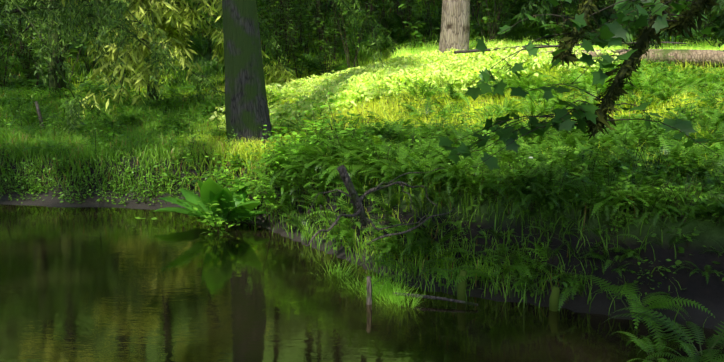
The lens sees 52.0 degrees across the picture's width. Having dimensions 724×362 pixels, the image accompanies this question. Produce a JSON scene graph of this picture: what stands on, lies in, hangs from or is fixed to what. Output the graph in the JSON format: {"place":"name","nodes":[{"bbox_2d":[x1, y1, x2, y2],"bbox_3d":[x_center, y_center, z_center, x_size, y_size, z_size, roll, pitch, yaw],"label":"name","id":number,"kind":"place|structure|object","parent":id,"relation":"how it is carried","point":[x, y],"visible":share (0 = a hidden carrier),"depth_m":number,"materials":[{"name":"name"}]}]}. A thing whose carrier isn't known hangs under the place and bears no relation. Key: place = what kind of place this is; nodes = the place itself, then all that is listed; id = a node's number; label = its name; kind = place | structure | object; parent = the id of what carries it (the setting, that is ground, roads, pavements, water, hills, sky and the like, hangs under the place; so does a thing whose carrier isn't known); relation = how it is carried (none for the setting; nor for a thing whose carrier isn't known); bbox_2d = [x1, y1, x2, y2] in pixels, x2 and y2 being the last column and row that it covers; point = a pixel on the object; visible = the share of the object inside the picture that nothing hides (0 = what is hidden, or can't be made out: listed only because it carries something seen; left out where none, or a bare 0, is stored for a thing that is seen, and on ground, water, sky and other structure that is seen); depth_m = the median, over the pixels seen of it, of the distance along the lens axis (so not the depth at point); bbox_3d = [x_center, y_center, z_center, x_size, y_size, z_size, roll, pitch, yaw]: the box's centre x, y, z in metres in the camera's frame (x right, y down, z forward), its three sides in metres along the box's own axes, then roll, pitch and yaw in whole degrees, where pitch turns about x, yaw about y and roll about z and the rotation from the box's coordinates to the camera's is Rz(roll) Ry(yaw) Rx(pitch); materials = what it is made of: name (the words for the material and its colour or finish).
{"place":"outdoors","nodes":[
{"label":"outdoors","id":0,"kind":"place"},
{"bbox_2d":[0,204,723,361],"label":"pond water","id":1,"kind":"structure","parent":0,"point":[92,284],"depth_m":4.29,"materials":[{"name":"green liquid"}]},
{"bbox_2d":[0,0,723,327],"bbox_3d":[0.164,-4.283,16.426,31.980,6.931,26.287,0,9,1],"label":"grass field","id":2,"kind":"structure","parent":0,"point":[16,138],"depth_m":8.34,"materials":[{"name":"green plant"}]},
{"bbox_2d":[0,0,723,331],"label":"ground","id":3,"kind":"structure","parent":0,"point":[709,296],"depth_m":4.64,"materials":[{"name":"soil"}]},
{"bbox_2d":[153,179,270,223],"bbox_3d":[-1.329,0.155,6.390,1.073,0.467,0.699,0,9,1],"label":"skunk cabbage","id":4,"kind":"object","parent":3,"relation":"on","point":[211,190],"visible":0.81,"depth_m":6.33,"materials":[{"name":"green plant"}]},
{"bbox_2d":[222,0,272,148],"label":"tree trunk","id":5,"kind":"object","parent":3,"relation":"on","point":[246,110],"visible":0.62,"depth_m":8.43,"materials":[{"name":"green plant"}]},
{"bbox_2d":[34,42,686,305],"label":"dead branches","id":6,"kind":"object","parent":3,"relation":"on","point":[349,186],"visible":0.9,"depth_m":4.44,"materials":[{"name":"brown wood"}]},
{"bbox_2d":[0,40,723,307],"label":"understory","id":7,"kind":"object","parent":3,"relation":"on","point":[351,91],"depth_m":7.93,"materials":[{"name":"green plant"}]},
{"bbox_2d":[0,0,723,361],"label":"ferns","id":8,"kind":"object","parent":3,"relation":"on","point":[692,80],"visible":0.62,"depth_m":5.72,"materials":[{"name":"green plant"}]},
{"bbox_2d":[0,0,723,135],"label":"tree","id":9,"kind":"object","parent":3,"relation":"on","point":[21,10],"visible":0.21,"depth_m":11.24,"materials":[{"name":"green plant"}]},
{"bbox_2d":[0,0,723,92],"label":"trees","id":10,"kind":"object","parent":3,"relation":"on","point":[304,19],"depth_m":16.91,"materials":[{"name":"green plant"}]},
{"bbox_2d":[18,0,715,101],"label":"tree trunks","id":11,"kind":"object","parent":3,"relation":"on","point":[53,84],"visible":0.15,"depth_m":15.45,"materials":[{"name":"brown plant"}]},
{"bbox_2d":[438,0,469,53],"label":"tree trunk","id":12,"kind":"object","parent":3,"relation":"on","point":[455,26],"visible":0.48,"depth_m":12.42,"materials":[{"name":"brown plant"}]},
{"bbox_2d":[457,270,559,311],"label":"wooden posts","id":13,"kind":"object","parent":3,"relation":"on","point":[553,298],"visible":0.52,"depth_m":4.41,"materials":[{"name":"wood"}]},
{"bbox_2d":[533,49,723,67],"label":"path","id":14,"kind":"structure","parent":3,"relation":"on","point":[699,57],"depth_m":10.74,"materials":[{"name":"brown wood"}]},
{"bbox_2d":[551,0,719,139],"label":"tree branch","id":15,"kind":"object","parent":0,"point":[646,34],"visible":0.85,"depth_m":4.28,"materials":[{"name":"plant"}]},
{"bbox_2d":[438,0,723,169],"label":"maple","id":16,"kind":"object","parent":15,"relation":"attached to","point":[615,34],"depth_m":4.28,"materials":[{"name":"green plant"}]}
]}

